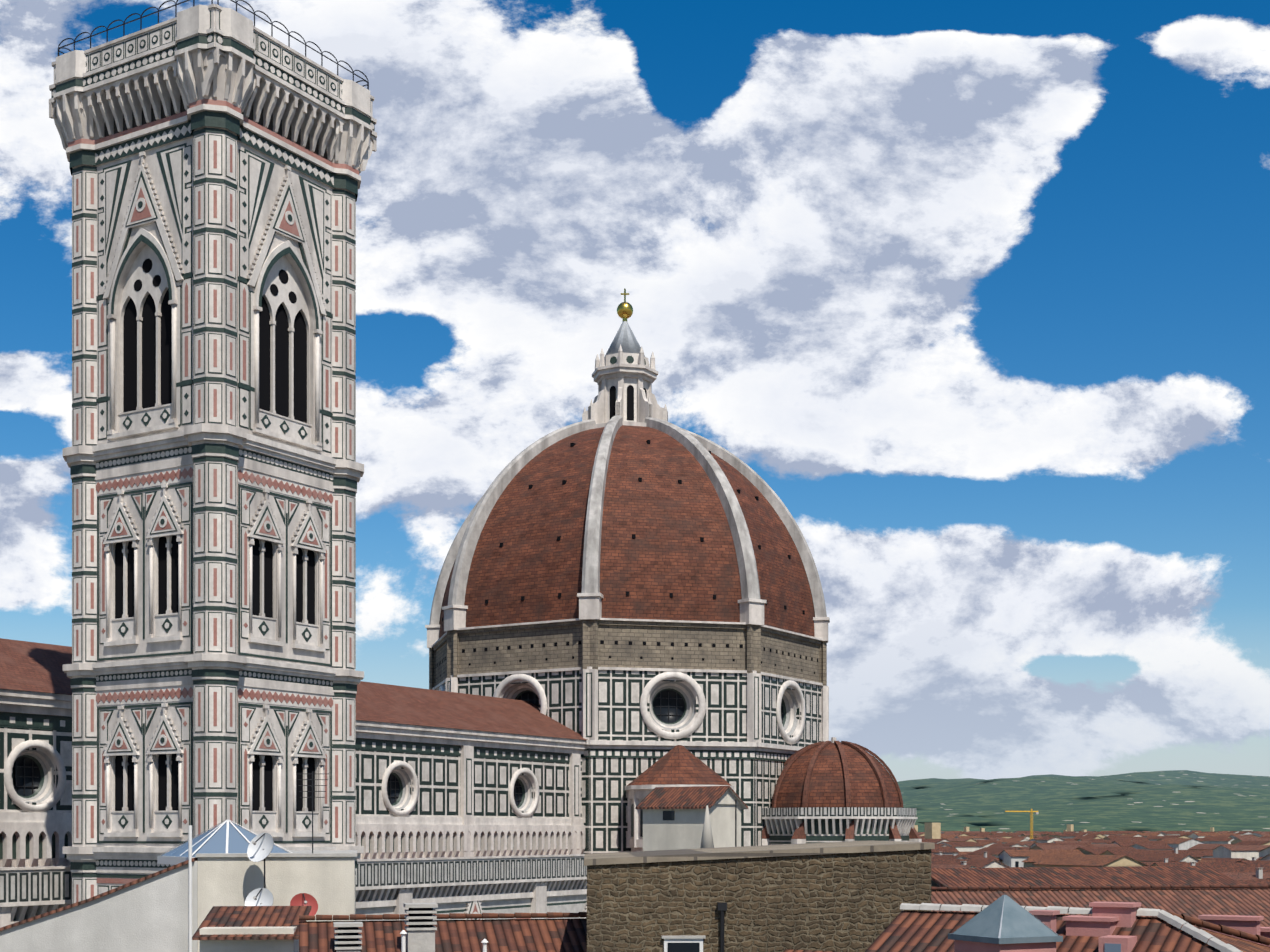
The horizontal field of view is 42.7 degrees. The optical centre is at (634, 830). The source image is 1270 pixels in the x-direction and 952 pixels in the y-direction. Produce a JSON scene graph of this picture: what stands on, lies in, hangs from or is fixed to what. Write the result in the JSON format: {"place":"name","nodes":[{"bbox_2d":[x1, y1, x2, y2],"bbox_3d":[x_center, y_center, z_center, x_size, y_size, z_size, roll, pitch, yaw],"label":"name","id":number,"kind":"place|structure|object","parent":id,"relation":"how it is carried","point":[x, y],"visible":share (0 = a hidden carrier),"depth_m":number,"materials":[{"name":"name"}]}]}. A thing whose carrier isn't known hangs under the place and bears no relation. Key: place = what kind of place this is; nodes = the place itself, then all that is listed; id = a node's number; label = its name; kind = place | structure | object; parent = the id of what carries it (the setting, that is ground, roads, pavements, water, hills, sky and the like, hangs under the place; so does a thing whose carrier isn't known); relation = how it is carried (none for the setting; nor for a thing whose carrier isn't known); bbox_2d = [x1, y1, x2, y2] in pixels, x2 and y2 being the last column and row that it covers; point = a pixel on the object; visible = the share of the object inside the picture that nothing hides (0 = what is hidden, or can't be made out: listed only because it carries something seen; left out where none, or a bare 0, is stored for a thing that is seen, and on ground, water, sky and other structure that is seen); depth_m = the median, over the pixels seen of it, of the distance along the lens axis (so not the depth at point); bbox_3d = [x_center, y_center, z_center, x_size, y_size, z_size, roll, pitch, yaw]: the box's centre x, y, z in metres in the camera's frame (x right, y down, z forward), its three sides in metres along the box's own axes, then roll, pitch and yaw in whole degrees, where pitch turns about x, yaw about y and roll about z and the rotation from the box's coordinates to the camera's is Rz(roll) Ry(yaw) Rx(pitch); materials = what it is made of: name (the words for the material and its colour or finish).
{"place":"outdoors","nodes":[
{"label":"outdoors","id":0,"kind":"place"},
{"bbox_2d":[0,638,586,927],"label":"cathedral nave","id":1,"kind":"structure","parent":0,"point":[456,812],"depth_m":169.72,"materials":[{"name":"white stone"}]},
{"bbox_2d":[0,771,586,951],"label":"roofs","id":2,"kind":"structure","parent":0,"point":[227,885],"depth_m":48.78,"materials":[{"name":"beige paint"}]},
{"bbox_2d":[425,289,829,853],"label":"cathedral dome","id":3,"kind":"structure","parent":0,"point":[629,587],"depth_m":205.37,"materials":[{"name":"brown tile"}]},
{"bbox_2d":[0,0,1269,781],"label":"sky","id":4,"kind":"structure","parent":0,"point":[978,290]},
{"bbox_2d":[584,840,934,951],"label":"brick building","id":5,"kind":"structure","parent":0,"point":[850,896],"depth_m":35.41,"materials":[{"name":"stone"}]},
{"bbox_2d":[636,786,747,850],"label":"rooftop house","id":6,"kind":"structure","parent":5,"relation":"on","point":[694,817],"depth_m":93.11,"materials":[{"name":"beige paint"}]},
{"bbox_2d":[625,737,921,851],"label":"small domed apses","id":7,"kind":"structure","parent":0,"point":[833,790],"depth_m":202.56,"materials":[{"name":"brown tile"}]},
{"bbox_2d":[897,770,1269,832],"bbox_3d":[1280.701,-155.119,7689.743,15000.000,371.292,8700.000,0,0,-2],"label":"hills","id":8,"kind":"structure","parent":0,"point":[1176,800],"depth_m":4673.35,"materials":[{"name":"green plant"}]},
{"bbox_2d":[914,823,1269,888],"bbox_3d":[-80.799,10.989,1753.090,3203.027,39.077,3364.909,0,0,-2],"label":"city blocks","id":9,"kind":"structure","parent":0,"point":[1242,857],"depth_m":555.47,"materials":[{"name":"tile"}]},
{"label":"ground","id":10,"kind":"structure","parent":0,"visible":0},
{"bbox_2d":[49,0,376,920],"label":"campanile","id":11,"kind":"structure","parent":10,"relation":"on","point":[217,156],"depth_m":112.48,"materials":[{"name":"white stone"}]},
{"bbox_2d":[1005,809,1038,839],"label":"tower crane","id":12,"kind":"object","parent":10,"relation":"on","point":[1036,812],"visible":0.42,"depth_m":1107.95,"materials":[{"name":"yellow metal"}]},
{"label":"stone tower","id":13,"kind":"object","parent":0,"visible":0},
{"bbox_2d":[783,866,1269,951],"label":"roofs","id":14,"kind":"structure","parent":13,"relation":"on","point":[1130,909],"depth_m":31.14,"materials":[{"name":"red tile"}]}
]}

